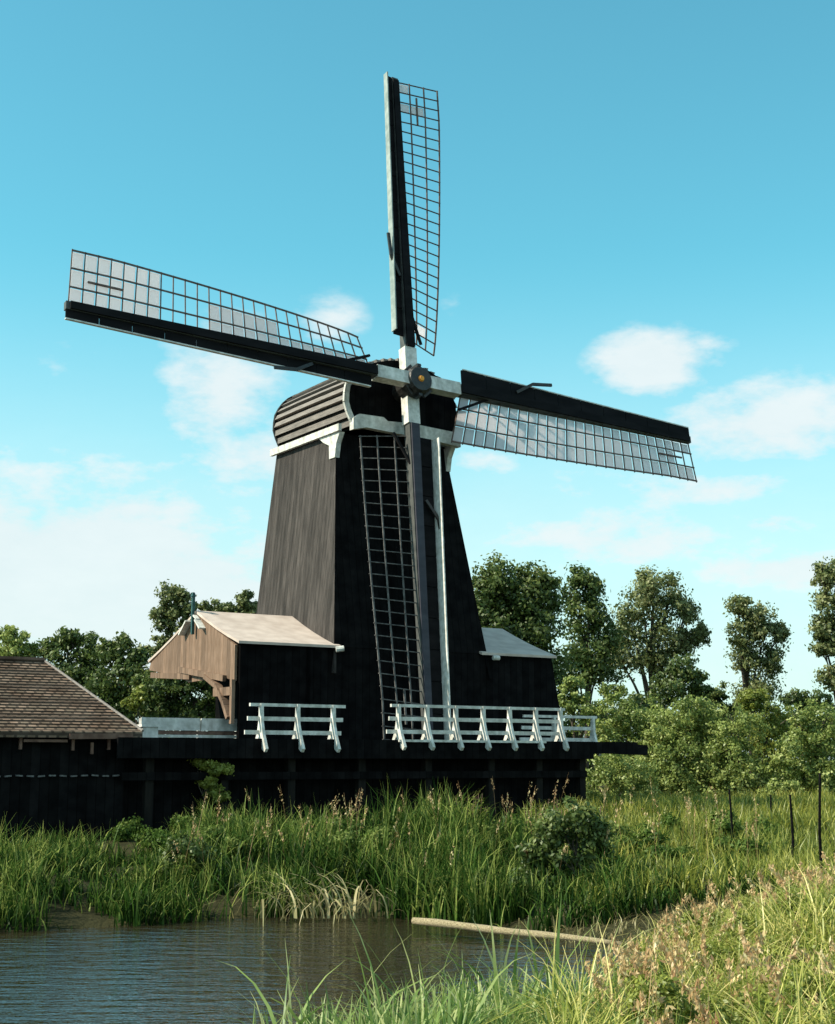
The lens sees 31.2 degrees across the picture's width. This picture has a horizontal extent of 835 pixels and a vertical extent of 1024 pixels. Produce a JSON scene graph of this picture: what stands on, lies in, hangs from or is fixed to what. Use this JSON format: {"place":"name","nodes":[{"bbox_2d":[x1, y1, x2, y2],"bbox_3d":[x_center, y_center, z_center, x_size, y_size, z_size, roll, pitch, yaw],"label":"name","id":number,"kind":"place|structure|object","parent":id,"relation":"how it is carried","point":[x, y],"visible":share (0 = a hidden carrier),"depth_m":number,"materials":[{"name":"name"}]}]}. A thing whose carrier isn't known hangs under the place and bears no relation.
{"place":"outdoors","nodes":[
{"label":"outdoors","id":0,"kind":"place"},
{"bbox_2d":[136,724,159,737],"bbox_3d":[-6.529,5.318,36.093,0.480,0.360,0.440,6,-11,-32],"label":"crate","id":1,"kind":"object","parent":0,"point":[150,730],"visible":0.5,"depth_m":35.95,"materials":[{"name":"white paint"}]},
{"bbox_2d":[0,914,631,1023],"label":"water","id":2,"kind":"structure","parent":0,"point":[184,972],"depth_m":19.41,"materials":[{"name":"grey liquid"}]},
{"bbox_2d":[411,917,623,945],"bbox_3d":[1.371,6.086,21.715,3.879,0.136,0.120,-9,-13,42],"label":"wooden pole","id":3,"kind":"object","parent":2,"relation":"in","point":[465,926],"visible":0.95,"depth_m":21.80,"materials":[{"name":"beige wood"}]},
{"bbox_2d":[0,765,831,964],"bbox_3d":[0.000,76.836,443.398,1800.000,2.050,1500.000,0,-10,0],"label":"ground","id":4,"kind":"structure","parent":0,"point":[69,916],"depth_m":24.35,"materials":[{"name":"brown soil"}]},
{"bbox_2d":[0,624,45,657],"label":"broadleaf tree","id":5,"kind":"object","parent":4,"relation":"on","point":[13,644],"visible":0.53,"depth_m":59.72,"materials":[{"name":"green plant"}]},
{"bbox_2d":[0,656,143,844],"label":"tiled shed","id":6,"kind":"structure","parent":4,"relation":"on","point":[61,765],"depth_m":33.72,"materials":[{"name":"wood"}]},
{"bbox_2d":[36,625,112,697],"bbox_3d":[-13.543,8.069,59.739,3.757,7.012,3.284,0,-10,0],"label":"broadleaf tree","id":7,"kind":"object","parent":4,"relation":"on","point":[66,640],"visible":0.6,"depth_m":59.62,"materials":[{"name":"green plant"}]},
{"bbox_2d":[82,631,169,720],"bbox_3d":[-11.229,7.903,57.767,3.824,6.799,2.845,0,-10,0],"label":"broadleaf tree","id":8,"kind":"object","parent":4,"relation":"on","point":[116,691],"visible":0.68,"depth_m":57.57,"materials":[{"name":"green plant"}]},
{"bbox_2d":[120,684,148,723],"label":"hedge shrub","id":9,"kind":"object","parent":4,"relation":"on","point":[138,696],"visible":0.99,"depth_m":51.82,"materials":[{"name":"green plant"}]},
{"bbox_2d":[126,703,214,737],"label":"distant wood","id":10,"kind":"object","parent":4,"relation":"on","point":[157,717],"visible":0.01,"depth_m":89.58,"materials":[{"name":"green plant"}]},
{"bbox_2d":[144,579,198,734],"bbox_3d":[-10.040,7.379,61.806,2.781,9.105,2.455,0,-10,0],"label":"broadleaf tree","id":11,"kind":"object","parent":4,"relation":"on","point":[165,614],"visible":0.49,"depth_m":61.69,"materials":[{"name":"green plant"}]},
{"bbox_2d":[128,666,215,737],"bbox_3d":[-8.136,7.732,53.988,4.783,5.969,2.489,0,-10,0],"label":"hedge shrub","id":12,"kind":"object","parent":4,"relation":"on","point":[178,693],"visible":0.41,"depth_m":53.65,"materials":[{"name":"green plant"}]},
{"bbox_2d":[151,830,225,883],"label":"dock bush","id":13,"kind":"object","parent":4,"relation":"on","point":[193,851],"visible":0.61,"depth_m":27.08,"materials":[{"name":"green plant"}]},
{"bbox_2d":[187,758,234,810],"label":"weed shrub","id":14,"kind":"object","parent":4,"relation":"on","point":[213,768],"visible":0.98,"depth_m":35.10,"materials":[{"name":"green plant"}]},
{"bbox_2d":[197,589,257,613],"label":"broadleaf tree","id":15,"kind":"object","parent":4,"relation":"on","point":[245,604],"visible":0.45,"depth_m":65.72,"materials":[{"name":"green plant"}]},
{"bbox_2d":[152,855,418,926],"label":"bent reeds","id":16,"kind":"object","parent":4,"relation":"on","point":[353,909],"visible":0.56,"depth_m":24.95,"materials":[{"name":"plant"}]},
{"bbox_2d":[111,703,647,833],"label":"wooden platform","id":17,"kind":"structure","parent":4,"relation":"on","point":[160,776],"depth_m":37.55,"materials":[{"name":"black wood"}]},
{"bbox_2d":[139,717,236,737],"bbox_3d":[-5.889,5.677,38.776,2.900,0.640,0.180,6,-11,-33],"label":"board fence","id":18,"kind":"object","parent":17,"relation":"on","point":[205,728],"visible":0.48,"depth_m":38.77,"materials":[{"name":"white paint"}]},
{"bbox_2d":[64,71,697,740],"bbox_3d":[-1.599,-1.929,45.179,21.016,23.563,9.153,6,-11,-32],"label":"windmill","id":19,"kind":"object","parent":17,"relation":"on","point":[366,613],"visible":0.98,"depth_m":42.67,"materials":[{"name":"black wood"}]},
{"bbox_2d":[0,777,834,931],"bbox_3d":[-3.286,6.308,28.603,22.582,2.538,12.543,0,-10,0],"label":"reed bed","id":20,"kind":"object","parent":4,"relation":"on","point":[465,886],"visible":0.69,"depth_m":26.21,"materials":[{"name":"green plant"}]},
{"bbox_2d":[224,893,663,1023],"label":"broad reed leaves","id":21,"kind":"object","parent":4,"relation":"on","point":[462,1000],"visible":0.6,"depth_m":12.07,"materials":[{"name":"green plant"}]},
{"bbox_2d":[109,807,784,863],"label":"bank weeds","id":22,"kind":"object","parent":4,"relation":"on","point":[132,830],"visible":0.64,"depth_m":29.73,"materials":[{"name":"green plant"}]},
{"bbox_2d":[171,777,758,895],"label":"reed plumes","id":23,"kind":"object","parent":4,"relation":"on","point":[525,850],"visible":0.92,"depth_m":29.01,"materials":[{"name":"brown plant"}]},
{"bbox_2d":[447,793,489,825],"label":"leafy plant","id":24,"kind":"object","parent":4,"relation":"on","point":[472,813],"visible":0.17,"depth_m":32.02,"materials":[{"name":"green plant"}]},
{"bbox_2d":[471,549,587,697],"bbox_3d":[4.237,6.947,63.816,5.910,10.649,4.566,6,-11,-33],"label":"broadleaf tree","id":25,"kind":"object","parent":4,"relation":"on","point":[516,606],"visible":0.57,"depth_m":63.49,"materials":[{"name":"green plant"}]},
{"bbox_2d":[326,981,733,1023],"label":"shore grass","id":26,"kind":"structure","parent":4,"relation":"on","point":[517,1019],"depth_m":11.08,"materials":[{"name":"green plant"}]},
{"bbox_2d":[521,799,549,834],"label":"leafy plant","id":27,"kind":"object","parent":4,"relation":"on","point":[541,819],"visible":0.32,"depth_m":30.17,"materials":[{"name":"green plant"}]},
{"bbox_2d":[508,795,618,900],"bbox_3d":[2.709,6.026,26.050,2.407,2.151,1.210,0,-10,0],"label":"nettle bush","id":28,"kind":"object","parent":4,"relation":"on","point":[586,825],"visible":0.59,"depth_m":25.85,"materials":[{"name":"green plant"}]},
{"bbox_2d":[548,800,579,830],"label":"leafy plant","id":29,"kind":"object","parent":4,"relation":"on","point":[557,804],"visible":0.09,"depth_m":29.32,"materials":[{"name":"green plant"}]},
{"bbox_2d":[554,562,627,783],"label":"poplar tree","id":30,"kind":"object","parent":4,"relation":"on","point":[589,585],"visible":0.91,"depth_m":69.60,"materials":[{"name":"green plant"}]},
{"bbox_2d":[557,675,628,737],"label":"shrub","id":31,"kind":"object","parent":4,"relation":"on","point":[572,701],"visible":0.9,"depth_m":57.83,"materials":[{"name":"green plant"}]},
{"bbox_2d":[519,901,675,949],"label":"dead stems","id":32,"kind":"object","parent":4,"relation":"on","point":[621,928],"visible":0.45,"depth_m":22.29,"materials":[{"name":"plant"}]},
{"bbox_2d":[581,696,660,796],"bbox_3d":[8.001,9.114,56.916,3.478,4.249,2.374,0,-10,0],"label":"willow bush","id":33,"kind":"object","parent":4,"relation":"on","point":[624,713],"visible":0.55,"depth_m":56.69,"materials":[{"name":"green plant"}]},
{"bbox_2d":[586,740,662,801],"bbox_3d":[7.170,9.484,53.044,3.088,2.718,2.433,0,-10,0],"label":"willow bush","id":34,"kind":"object","parent":4,"relation":"on","point":[616,777],"visible":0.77,"depth_m":52.68,"materials":[{"name":"green plant"}]},
{"bbox_2d":[628,692,672,794],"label":"willow bush","id":35,"kind":"object","parent":4,"relation":"on","point":[650,699],"visible":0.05,"depth_m":58.95,"materials":[{"name":"green plant"}]},
{"bbox_2d":[468,848,834,1023],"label":"bank grass","id":36,"kind":"structure","parent":4,"relation":"on","point":[817,931],"depth_m":11.55,"materials":[{"name":"green plant"}]},
{"bbox_2d":[597,564,711,704],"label":"poplar tree","id":37,"kind":"object","parent":4,"relation":"on","point":[646,595],"visible":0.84,"depth_m":73.69,"materials":[{"name":"green plant"}]},
{"bbox_2d":[623,653,717,766],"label":"broadleaf tree","id":38,"kind":"object","parent":4,"relation":"on","point":[677,677],"visible":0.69,"depth_m":65.67,"materials":[{"name":"green plant"}]},
{"bbox_2d":[630,692,740,798],"bbox_3d":[10.105,9.081,56.124,4.415,4.532,3.820,0,-10,0],"label":"willow bush","id":39,"kind":"object","parent":4,"relation":"on","point":[669,748],"visible":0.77,"depth_m":55.40,"materials":[{"name":"green plant"}]},
{"bbox_2d":[563,700,834,779],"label":"distant wood","id":40,"kind":"object","parent":4,"relation":"on","point":[568,733],"depth_m":94.49,"materials":[{"name":"green plant"}]},
{"bbox_2d":[585,851,834,1023],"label":"grass plumes","id":41,"kind":"object","parent":4,"relation":"on","point":[672,954],"depth_m":11.21,"materials":[{"name":"beige plant"}]},
{"bbox_2d":[590,883,834,1023],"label":"bank weeds","id":42,"kind":"object","parent":4,"relation":"on","point":[668,987],"visible":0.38,"depth_m":10.88,"materials":[{"name":"green plant"}]},
{"bbox_2d":[728,789,732,851],"bbox_3d":[6.301,6.324,29.983,0.078,1.495,0.263,-2,-10,9],"label":"meadow post","id":43,"kind":"object","parent":4,"relation":"on","point":[731,817],"visible":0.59,"depth_m":29.97,"materials":[{"name":"black wood"}]},
{"bbox_2d":[687,702,779,797],"bbox_3d":[11.842,9.056,55.232,3.654,4.027,2.947,0,-10,0],"label":"willow bush","id":44,"kind":"object","parent":4,"relation":"on","point":[736,775],"visible":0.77,"depth_m":54.56,"materials":[{"name":"green plant"}]},
{"bbox_2d":[702,727,784,783],"bbox_3d":[12.854,9.984,59.028,4.073,3.488,2.377,1,-10,-7],"label":"willow bush","id":45,"kind":"object","parent":4,"relation":"on","point":[749,779],"visible":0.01,"depth_m":58.49,"materials":[{"name":"green plant"}]},
{"bbox_2d":[721,594,793,772],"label":"poplar tree","id":46,"kind":"object","parent":4,"relation":"on","point":[753,626],"visible":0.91,"depth_m":77.64,"materials":[{"name":"green plant"}]},
{"bbox_2d":[733,687,798,780],"bbox_3d":[13.379,8.871,56.797,2.070,4.501,2.116,-6,-11,33],"label":"willow bush","id":47,"kind":"object","parent":4,"relation":"on","point":[757,702],"visible":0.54,"depth_m":56.78,"materials":[{"name":"green plant"}]},
{"bbox_2d":[703,681,834,778],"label":"shrub","id":48,"kind":"object","parent":4,"relation":"on","point":[720,696],"visible":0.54,"depth_m":79.53,"materials":[{"name":"green plant"}]},
{"bbox_2d":[770,795,771,819],"bbox_3d":[9.007,7.617,37.995,0.075,0.843,0.170,-5,-11,29],"label":"meadow post","id":49,"kind":"object","parent":4,"relation":"on","point":[771,804],"visible":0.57,"depth_m":37.98,"materials":[{"name":"black wood"}]},
{"bbox_2d":[756,776,809,796],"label":"shrub","id":50,"kind":"object","parent":4,"relation":"on","point":[781,786],"visible":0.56,"depth_m":51.77,"materials":[{"name":"green plant"}]},
{"bbox_2d":[789,794,793,859],"bbox_3d":[6.772,5.888,26.997,0.078,1.539,0.296,-1,-10,7],"label":"meadow post","id":51,"kind":"object","parent":4,"relation":"on","point":[792,829],"visible":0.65,"depth_m":26.98,"materials":[{"name":"black wood"}]},
{"bbox_2d":[762,698,834,795],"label":"willow bush","id":52,"kind":"object","parent":4,"relation":"on","point":[795,763],"visible":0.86,"depth_m":53.68,"materials":[{"name":"green plant"}]},
{"bbox_2d":[804,556,834,701],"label":"poplar tree","id":53,"kind":"object","parent":4,"relation":"on","point":[823,627],"visible":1,"depth_m":69.79,"materials":[{"name":"green plant"}]},
{"bbox_2d":[818,773,822,868],"bbox_3d":[6.740,5.377,24.988,0.078,1.986,0.344,-1,-10,8],"label":"meadow post","id":54,"kind":"object","parent":4,"relation":"on","point":[819,826],"visible":0.59,"depth_m":24.97,"materials":[{"name":"black wood"}]},
{"bbox_2d":[0,0,834,759],"label":"sky","id":55,"kind":"structure","parent":0,"point":[637,197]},
{"bbox_2d":[514,785,834,918],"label":"meadow grass","id":56,"kind":"structure","parent":0,"point":[805,811],"depth_m":32.45,"materials":[{"name":"green plant"}]}
]}

